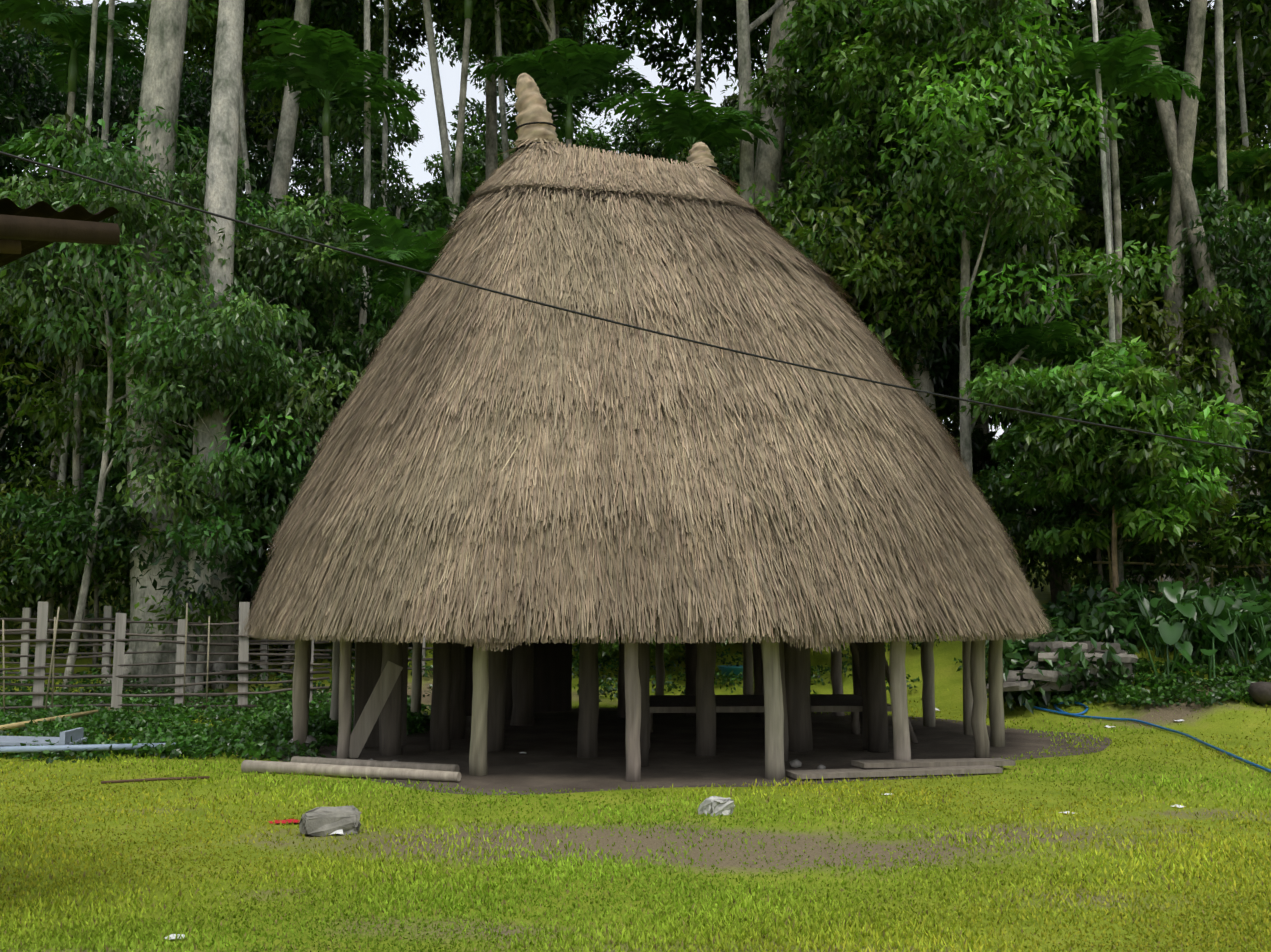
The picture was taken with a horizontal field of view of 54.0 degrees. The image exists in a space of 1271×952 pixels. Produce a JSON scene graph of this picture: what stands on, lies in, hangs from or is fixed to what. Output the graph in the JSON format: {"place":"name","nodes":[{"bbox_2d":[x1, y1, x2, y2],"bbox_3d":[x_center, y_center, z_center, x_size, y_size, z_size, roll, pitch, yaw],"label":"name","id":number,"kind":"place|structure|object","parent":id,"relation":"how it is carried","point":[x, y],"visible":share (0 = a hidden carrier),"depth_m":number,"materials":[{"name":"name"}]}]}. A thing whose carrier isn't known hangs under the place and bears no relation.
{"place":"outdoors","nodes":[
{"label":"outdoors","id":0,"kind":"place"},
{"bbox_2d":[0,554,1270,951],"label":"terrain","id":1,"kind":"structure","parent":0,"point":[948,676],"depth_m":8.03,"materials":[{"name":"green plant"}]},
{"bbox_2d":[0,33,22,165],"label":"tree canopy","id":2,"kind":"object","parent":1,"relation":"on","point":[2,76],"visible":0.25,"depth_m":35.46,"materials":[{"name":"green plant"}]},
{"bbox_2d":[0,455,47,612],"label":"tree","id":3,"kind":"object","parent":1,"relation":"on","point":[4,479],"visible":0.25,"depth_m":25.29,"materials":[{"name":"green plant"}]},
{"bbox_2d":[0,93,50,198],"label":"tree","id":4,"kind":"object","parent":1,"relation":"on","point":[5,159],"visible":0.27,"depth_m":33.80,"materials":[{"name":"green plant"}]},
{"bbox_2d":[0,442,108,636],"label":"understory shrub","id":5,"kind":"object","parent":1,"relation":"on","point":[7,604],"visible":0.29,"depth_m":21.95,"materials":[{"name":"green plant"}]},
{"bbox_2d":[0,92,110,465],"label":"tree","id":6,"kind":"object","parent":1,"relation":"on","point":[33,175],"depth_m":37.56,"materials":[{"name":"green plant"}]},
{"bbox_2d":[0,390,115,615],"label":"tree","id":7,"kind":"object","parent":1,"relation":"on","point":[20,438],"visible":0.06,"depth_m":25.48,"materials":[{"name":"green plant"}]},
{"bbox_2d":[0,198,119,266],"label":"corrugated roof","id":8,"kind":"structure","parent":1,"relation":"on","point":[33,228],"depth_m":4.98,"materials":[{"name":"metal"}]},
{"bbox_2d":[0,263,123,468],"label":"tree","id":9,"kind":"object","parent":1,"relation":"on","point":[4,327],"visible":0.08,"depth_m":24.98,"materials":[{"name":"green plant"}]},
{"bbox_2d":[1,266,125,601],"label":"tree","id":10,"kind":"object","parent":1,"relation":"on","point":[52,474],"visible":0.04,"depth_m":23.51,"materials":[{"name":"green plant"}]},
{"bbox_2d":[0,0,146,143],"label":"tree canopy","id":11,"kind":"object","parent":1,"relation":"on","point":[9,27],"visible":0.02,"depth_m":46.62,"materials":[{"name":"green plant"}]},
{"bbox_2d":[0,0,148,624],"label":"areca palm","id":12,"kind":"object","parent":1,"relation":"on","point":[41,16],"visible":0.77,"depth_m":25.57,"materials":[{"name":"green plant"}]},
{"bbox_2d":[0,414,192,663],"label":"understory shrub","id":13,"kind":"object","parent":1,"relation":"on","point":[37,514],"visible":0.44,"depth_m":20.77,"materials":[{"name":"green plant"}]},
{"bbox_2d":[0,128,196,649],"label":"areca palm","id":14,"kind":"object","parent":1,"relation":"on","point":[76,469],"visible":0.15,"depth_m":22.31,"materials":[{"name":"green plant"}]},
{"bbox_2d":[0,710,209,783],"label":"debris pole","id":15,"kind":"object","parent":1,"relation":"on","point":[10,742],"visible":0.75,"depth_m":12.20,"materials":[{"name":"grey wood"}]},
{"bbox_2d":[0,188,236,603],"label":"tree","id":16,"kind":"object","parent":1,"relation":"on","point":[61,596],"visible":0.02,"depth_m":31.45,"materials":[{"name":"green plant"}]},
{"bbox_2d":[0,0,278,588],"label":"tree canopy","id":17,"kind":"object","parent":1,"relation":"on","point":[126,84],"visible":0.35,"depth_m":37.95,"materials":[{"name":"green plant"}]},
{"bbox_2d":[0,113,294,691],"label":"tree","id":18,"kind":"object","parent":1,"relation":"on","point":[48,277],"visible":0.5,"depth_m":19.89,"materials":[{"name":"green plant"}]},
{"bbox_2d":[13,353,303,603],"bbox_3d":[-9.610,-0.011,27.437,6.032,7.232,7.801,-6,-9,44],"label":"understory shrub","id":19,"kind":"object","parent":1,"relation":"on","point":[29,372],"depth_m":25.36,"materials":[{"name":"green plant"}]},
{"bbox_2d":[2,0,321,401],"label":"tree","id":20,"kind":"object","parent":1,"relation":"on","point":[96,387],"visible":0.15,"depth_m":21.42,"materials":[{"name":"green plant"}]},
{"bbox_2d":[105,0,236,697],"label":"tree","id":21,"kind":"object","parent":1,"relation":"on","point":[163,67],"visible":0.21,"depth_m":21.05,"materials":[{"name":"grey plant"}]},
{"bbox_2d":[70,405,288,650],"bbox_3d":[-7.502,1.269,22.140,4.761,4.712,5.826,4,-7,-32],"label":"understory shrub","id":22,"kind":"object","parent":1,"relation":"on","point":[125,590],"visible":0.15,"depth_m":20.50,"materials":[{"name":"green plant"}]},
{"bbox_2d":[0,100,379,410],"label":"tree","id":23,"kind":"object","parent":1,"relation":"on","point":[265,181],"visible":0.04,"depth_m":29.86,"materials":[{"name":"green plant"}]},
{"bbox_2d":[0,243,388,509],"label":"tree","id":24,"kind":"object","parent":1,"relation":"on","point":[53,422],"visible":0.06,"depth_m":22.38,"materials":[{"name":"green plant"}]},
{"bbox_2d":[0,601,432,711],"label":"fence","id":25,"kind":"object","parent":1,"relation":"on","point":[120,631],"visible":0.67,"depth_m":17.42,"materials":[{"name":"grey wood"}]},
{"bbox_2d":[187,0,256,689],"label":"tree","id":26,"kind":"object","parent":1,"relation":"on","point":[221,180],"visible":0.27,"depth_m":20.83,"materials":[{"name":"grey plant"}]},
{"bbox_2d":[93,217,365,698],"bbox_3d":[-6.546,-0.230,20.547,4.379,8.245,5.779,4,-8,-36],"label":"tree","id":27,"kind":"object","parent":1,"relation":"on","point":[248,375],"visible":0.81,"depth_m":19.68,"materials":[{"name":"green plant"}]},
{"bbox_2d":[104,410,412,654],"bbox_3d":[-6.326,1.296,21.645,6.085,4.695,6.092,-5,-8,40],"label":"understory shrub","id":28,"kind":"object","parent":1,"relation":"on","point":[201,598],"visible":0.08,"depth_m":19.40,"materials":[{"name":"green plant"}]},
{"bbox_2d":[113,8,427,192],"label":"tree canopy","id":29,"kind":"object","parent":1,"relation":"on","point":[268,150],"visible":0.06,"depth_m":47.31,"materials":[{"name":"green plant"}]},
{"bbox_2d":[126,0,424,547],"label":"tree canopy","id":30,"kind":"object","parent":1,"relation":"on","point":[255,11],"visible":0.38,"depth_m":32.03,"materials":[{"name":"green plant"}]},
{"bbox_2d":[155,190,415,669],"bbox_3d":[-5.973,-0.616,21.999,5.043,8.539,5.148,6,-9,-44],"label":"tree","id":31,"kind":"object","parent":1,"relation":"on","point":[316,276],"visible":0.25,"depth_m":21.29,"materials":[{"name":"green plant"}]},
{"bbox_2d":[241,0,393,627],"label":"tree canopy","id":32,"kind":"object","parent":1,"relation":"on","point":[283,158],"visible":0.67,"depth_m":26.43,"materials":[{"name":"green plant"}]},
{"bbox_2d":[299,805,360,836],"bbox_3d":[-1.957,2.226,8.009,0.394,0.190,0.236,2,-7,-18],"label":"rock","id":33,"kind":"object","parent":1,"relation":"on","point":[320,821],"depth_m":7.94,"materials":[{"name":"stone"}]},
{"bbox_2d":[193,103,467,440],"bbox_3d":[-5.593,-1.826,24.769,6.539,10.276,6.916,2,-6,-16],"label":"tree","id":34,"kind":"object","parent":1,"relation":"on","point":[346,133],"visible":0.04,"depth_m":23.51,"materials":[{"name":"green plant"}]},
{"bbox_2d":[243,17,423,638],"bbox_3d":[-5.670,-2.390,22.964,3.323,11.211,3.321,1,-6,-12],"label":"areca palm","id":35,"kind":"object","parent":1,"relation":"on","point":[326,75],"visible":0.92,"depth_m":23.25,"materials":[{"name":"green plant"}]},
{"bbox_2d":[194,113,474,290],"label":"tree","id":36,"kind":"object","parent":1,"relation":"on","point":[336,180],"visible":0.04,"depth_m":37.80,"materials":[{"name":"green plant"}]},
{"bbox_2d":[244,44,426,263],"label":"tree canopy","id":37,"kind":"object","parent":1,"relation":"on","point":[298,172],"visible":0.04,"depth_m":46.94,"materials":[{"name":"green plant"}]},
{"bbox_2d":[323,202,452,310],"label":"tree fern","id":38,"kind":"object","parent":1,"relation":"on","point":[418,254],"visible":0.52,"depth_m":21.07,"materials":[{"name":"green plant"}]},
{"bbox_2d":[339,164,481,270],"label":"tree canopy","id":39,"kind":"object","parent":1,"relation":"on","point":[412,196],"visible":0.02,"depth_m":41.23,"materials":[{"name":"green plant"}]},
{"bbox_2d":[451,0,472,227],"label":"tree","id":40,"kind":"object","parent":1,"relation":"on","point":[468,7],"visible":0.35,"depth_m":25.15,"materials":[{"name":"grey plant"}]},
{"bbox_2d":[384,143,633,311],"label":"tree","id":41,"kind":"object","parent":1,"relation":"on","point":[622,151],"depth_m":23.69,"materials":[{"name":"green plant"}]},
{"bbox_2d":[388,0,631,180],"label":"tree canopy","id":42,"kind":"object","parent":1,"relation":"on","point":[491,131],"visible":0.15,"depth_m":32.44,"materials":[{"name":"green plant"}]},
{"bbox_2d":[389,0,669,119],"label":"tree canopy","id":43,"kind":"object","parent":1,"relation":"on","point":[520,17],"visible":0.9,"depth_m":28.06,"materials":[{"name":"green plant"}]},
{"bbox_2d":[388,102,689,224],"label":"tree canopy","id":44,"kind":"object","parent":1,"relation":"on","point":[476,163],"visible":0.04,"depth_m":44.40,"materials":[{"name":"green plant"}]},
{"bbox_2d":[435,7,678,180],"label":"tree canopy","id":45,"kind":"object","parent":1,"relation":"on","point":[474,60],"visible":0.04,"depth_m":56.52,"materials":[{"name":"green plant"}]},
{"bbox_2d":[474,38,653,146],"bbox_3d":[-1.502,-2.615,24.576,3.135,11.722,3.251,-2,-7,18],"label":"tree fern","id":46,"kind":"object","parent":1,"relation":"on","point":[584,73],"visible":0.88,"depth_m":24.86,"materials":[{"name":"green plant"}]},
{"bbox_2d":[572,632,618,660],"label":"understory shrub","id":47,"kind":"object","parent":1,"relation":"on","point":[612,655],"visible":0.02,"depth_m":21.21,"materials":[{"name":"green plant"}]},
{"bbox_2d":[0,601,1270,763],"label":"undergrowth","id":48,"kind":"object","parent":1,"relation":"on","point":[269,718],"visible":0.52,"depth_m":15.98,"materials":[{"name":"green plant"}]},
{"bbox_2d":[0,151,1270,453],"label":"power cable with poles","id":49,"kind":"object","parent":1,"relation":"on","point":[598,317],"visible":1,"depth_m":7.73,"materials":[{"name":"black rubber"}]},
{"bbox_2d":[46,0,1269,647],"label":"tree trunks","id":50,"kind":"object","parent":1,"relation":"on","point":[1220,122],"visible":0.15,"depth_m":24.81,"materials":[{"name":"grey plant"}]},
{"bbox_2d":[165,650,1184,939],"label":"litter","id":51,"kind":"object","parent":1,"relation":"on","point":[171,936],"visible":0.62,"depth_m":8.37,"materials":[{"name":"white"}]},
{"bbox_2d":[633,109,737,163],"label":"tree canopy","id":52,"kind":"object","parent":1,"relation":"on","point":[685,153],"depth_m":49.87,"materials":[{"name":"green plant"}]},
{"bbox_2d":[595,85,780,162],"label":"tree","id":53,"kind":"object","parent":1,"relation":"on","point":[680,121],"visible":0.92,"depth_m":23.37,"materials":[{"name":"green plant"}]},
{"bbox_2d":[558,57,824,211],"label":"tree","id":54,"kind":"object","parent":1,"relation":"on","point":[648,151],"visible":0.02,"depth_m":30.10,"materials":[{"name":"green plant"}]},
{"bbox_2d":[579,629,824,661],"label":"understory shrub","id":55,"kind":"object","parent":1,"relation":"on","point":[606,648],"depth_m":20.59,"materials":[{"name":"green plant"}]},
{"bbox_2d":[601,0,838,194],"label":"tree canopy","id":56,"kind":"object","parent":1,"relation":"on","point":[723,26],"visible":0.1,"depth_m":31.58,"materials":[{"name":"green plant"}]},
{"bbox_2d":[717,665,742,677],"bbox_3d":[1.649,3.261,20.810,0.580,0.185,0.580,0,-6,1],"label":"plastic basin","id":57,"kind":"object","parent":1,"relation":"on","point":[726,670],"visible":0.56,"depth_m":20.60,"materials":[{"name":"teal plastic"}]},
{"bbox_2d":[288,681,1270,816],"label":"loose stones","id":58,"kind":"object","parent":1,"relation":"on","point":[1260,692],"visible":0.77,"depth_m":11.28,"materials":[{"name":"grey stone"}]},
{"bbox_2d":[710,66,851,193],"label":"tree canopy","id":59,"kind":"object","parent":1,"relation":"on","point":[732,100],"depth_m":42.99,"materials":[{"name":"green plant"}]},
{"bbox_2d":[848,2,885,320],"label":"tree trunk","id":60,"kind":"object","parent":1,"relation":"on","point":[854,301],"visible":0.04,"depth_m":23.06,"materials":[{"name":"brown plant"}]},
{"bbox_2d":[723,0,1063,604],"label":"tree","id":61,"kind":"object","parent":1,"relation":"on","point":[745,28],"depth_m":24.71,"materials":[{"name":"grey plant"}]},
{"bbox_2d":[737,0,1081,351],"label":"tree","id":62,"kind":"object","parent":1,"relation":"on","point":[815,23],"visible":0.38,"depth_m":22.64,"materials":[{"name":"green plant"}]},
{"bbox_2d":[762,145,1063,443],"bbox_3d":[3.056,-1.821,23.229,8.146,10.073,8.337,3,-7,-25],"label":"tree","id":63,"kind":"object","parent":1,"relation":"on","point":[881,276],"visible":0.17,"depth_m":21.93,"materials":[{"name":"green plant"}]},
{"bbox_2d":[896,164,936,422],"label":"tree trunk","id":64,"kind":"object","parent":1,"relation":"on","point":[927,384],"visible":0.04,"depth_m":23.32,"materials":[{"name":"grey plant"}]},
{"bbox_2d":[727,0,1180,469],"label":"tree","id":65,"kind":"object","parent":1,"relation":"on","point":[1117,20],"depth_m":25.58,"materials":[{"name":"plant"}]},
{"bbox_2d":[784,93,1125,416],"bbox_3d":[4.367,-1.676,24.431,10.266,9.759,7.055,-1,-6,6],"label":"tree","id":66,"kind":"object","parent":1,"relation":"on","point":[942,364],"visible":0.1,"depth_m":22.95,"materials":[{"name":"green plant"}]},
{"bbox_2d":[790,0,1180,478],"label":"tree","id":67,"kind":"object","parent":1,"relation":"on","point":[979,106],"visible":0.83,"depth_m":20.99,"materials":[{"name":"green plant"}]},
{"bbox_2d":[939,420,1038,513],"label":"tree","id":68,"kind":"object","parent":1,"relation":"on","point":[977,434],"visible":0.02,"depth_m":25.57,"materials":[{"name":"green plant"}]},
{"bbox_2d":[948,435,1079,591],"bbox_3d":[5.737,1.002,21.477,4.063,3.767,3.142,3,-7,-27],"label":"understory shrub","id":69,"kind":"object","parent":1,"relation":"on","point":[1047,579],"visible":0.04,"depth_m":21.38,"materials":[{"name":"green plant"}]},
{"bbox_2d":[959,321,1104,577],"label":"tree","id":70,"kind":"object","parent":1,"relation":"on","point":[1032,337],"visible":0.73,"depth_m":21.70,"materials":[{"name":"green plant"}]},
{"bbox_2d":[929,194,1143,439],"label":"tree","id":71,"kind":"object","parent":1,"relation":"on","point":[1076,226],"depth_m":27.34,"materials":[{"name":"green plant"}]},
{"bbox_2d":[986,641,1137,691],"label":"log pile","id":72,"kind":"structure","parent":1,"relation":"on","point":[1010,683],"depth_m":16.81,"materials":[{"name":"grey wood"}]},
{"bbox_2d":[941,181,1209,429],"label":"tree","id":73,"kind":"object","parent":1,"relation":"on","point":[1094,206],"depth_m":28.76,"materials":[{"name":"green plant"}]},
{"bbox_2d":[970,361,1218,606],"bbox_3d":[7.790,0.320,21.451,4.001,5.027,4.897,-2,-6,16],"label":"understory shrub","id":74,"kind":"object","parent":1,"relation":"on","point":[1068,511],"visible":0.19,"depth_m":20.97,"materials":[{"name":"green plant"}]},
{"bbox_2d":[944,367,1245,589],"bbox_3d":[8.776,0.022,26.217,6.071,6.009,7.429,1,-6,-10],"label":"understory shrub","id":75,"kind":"object","parent":1,"relation":"on","point":[1086,569],"visible":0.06,"depth_m":25.28,"materials":[{"name":"green plant"}]},
{"bbox_2d":[934,247,1270,578],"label":"tree","id":76,"kind":"object","parent":1,"relation":"on","point":[1199,345],"visible":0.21,"depth_m":23.47,"materials":[{"name":"green plant"}]},
{"bbox_2d":[972,0,1242,591],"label":"tree canopy","id":77,"kind":"object","parent":1,"relation":"on","point":[1173,56],"visible":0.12,"depth_m":30.32,"materials":[{"name":"green plant"}]},
{"bbox_2d":[1091,0,1123,594],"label":"pale thin tree","id":78,"kind":"object","parent":1,"relation":"on","point":[1111,313],"visible":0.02,"depth_m":21.25,"materials":[{"name":"grey plant"}]},
{"bbox_2d":[959,336,1262,602],"bbox_3d":[6.976,0.304,18.784,4.304,4.832,4.303,0,-6,1],"label":"tree","id":79,"kind":"object","parent":1,"relation":"on","point":[1062,458],"visible":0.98,"depth_m":17.78,"materials":[{"name":"green plant"}]},
{"bbox_2d":[959,284,1268,594],"bbox_3d":[10.673,-0.293,28.790,9.346,7.212,9.356,6,-8,-42],"label":"understory shrub","id":80,"kind":"object","parent":1,"relation":"on","point":[1147,348],"visible":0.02,"depth_m":25.24,"materials":[{"name":"green plant"}]},
{"bbox_2d":[1028,28,1205,560],"bbox_3d":[8.387,-2.622,21.408,3.063,10.582,3.441,0,-6,0],"label":"areca palm","id":81,"kind":"object","parent":1,"relation":"on","point":[1159,82],"visible":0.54,"depth_m":21.54,"materials":[{"name":"green plant"}]},
{"bbox_2d":[985,575,1270,714],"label":"taro plants","id":82,"kind":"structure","parent":1,"relation":"on","point":[1205,620],"depth_m":17.06,"materials":[{"name":"green plant"}]},
{"bbox_2d":[1019,701,1270,772],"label":"blue hose","id":83,"kind":"object","parent":1,"relation":"on","point":[1157,726],"visible":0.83,"depth_m":15.48,"materials":[{"name":"blue plastic"}]},
{"bbox_2d":[1037,80,1270,407],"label":"tree","id":84,"kind":"object","parent":1,"relation":"on","point":[1153,226],"visible":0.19,"depth_m":26.85,"materials":[{"name":"green plant"}]},
{"bbox_2d":[1055,0,1270,240],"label":"tree canopy","id":85,"kind":"object","parent":1,"relation":"on","point":[1147,202],"depth_m":44.32,"materials":[{"name":"green plant"}]},
{"bbox_2d":[1057,11,1270,213],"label":"tree canopy","id":86,"kind":"object","parent":1,"relation":"on","point":[1204,135],"visible":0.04,"depth_m":40.09,"materials":[{"name":"green plant"}]},
{"bbox_2d":[1093,525,1270,598],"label":"bamboo fence","id":87,"kind":"object","parent":1,"relation":"on","point":[1261,565],"visible":0.23,"depth_m":20.62,"materials":[{"name":"grey wood"}]},
{"bbox_2d":[1162,0,1206,589],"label":"tree trunk","id":88,"kind":"object","parent":1,"relation":"on","point":[1187,121],"visible":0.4,"depth_m":23.94,"materials":[{"name":"grey plant"}]},
{"bbox_2d":[1133,575,1235,590],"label":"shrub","id":89,"kind":"object","parent":1,"relation":"on","point":[1170,580],"visible":0.04,"depth_m":23.77,"materials":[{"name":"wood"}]},
{"bbox_2d":[1109,360,1270,589],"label":"tree","id":90,"kind":"object","parent":1,"relation":"on","point":[1232,542],"visible":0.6,"depth_m":19.75,"materials":[{"name":"green plant"}]},
{"bbox_2d":[1125,147,1270,564],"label":"tree","id":91,"kind":"object","parent":1,"relation":"on","point":[1238,174],"visible":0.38,"depth_m":25.39,"materials":[{"name":"green plant"}]},
{"bbox_2d":[1132,0,1270,582],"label":"tree trunk","id":92,"kind":"object","parent":1,"relation":"on","point":[1169,128],"visible":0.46,"depth_m":23.79,"materials":[{"name":"grey plant"}]},
{"bbox_2d":[1139,113,1270,493],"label":"tree","id":93,"kind":"object","parent":1,"relation":"on","point":[1244,270],"visible":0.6,"depth_m":23.52,"materials":[{"name":"green plant"}]},
{"bbox_2d":[1140,388,1270,573],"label":"tree","id":94,"kind":"object","parent":1,"relation":"on","point":[1244,504],"visible":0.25,"depth_m":19.69,"materials":[{"name":"green plant"}]},
{"bbox_2d":[1159,0,1270,153],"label":"tree canopy","id":95,"kind":"object","parent":1,"relation":"on","point":[1259,10],"visible":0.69,"depth_m":28.10,"materials":[{"name":"green plant"}]},
{"bbox_2d":[1198,0,1270,145],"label":"tree canopy","id":96,"kind":"object","parent":1,"relation":"on","point":[1246,70],"visible":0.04,"depth_m":47.07,"materials":[{"name":"green plant"}]},
{"bbox_2d":[1235,19,1270,62],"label":"tree canopy","id":97,"kind":"object","parent":1,"relation":"on","point":[1259,35],"visible":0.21,"depth_m":35.91,"materials":[{"name":"green plant"}]},
{"bbox_2d":[6,0,1269,549],"label":"sky","id":98,"kind":"structure","parent":0,"point":[450,77],"materials":[{"name":"white"}]},
{"bbox_2d":[232,708,1111,794],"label":"dirt floor","id":99,"kind":"structure","parent":0,"point":[549,759],"depth_m":12.50,"materials":[{"name":"brown soil"}]},
{"bbox_2d":[240,73,1051,781],"bbox_3d":[0.185,-0.869,14.611,9.055,7.849,8.641,0,-6,1],"label":"thatched hut","id":100,"kind":"object","parent":99,"relation":"on","point":[502,501],"visible":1,"depth_m":11.56,"materials":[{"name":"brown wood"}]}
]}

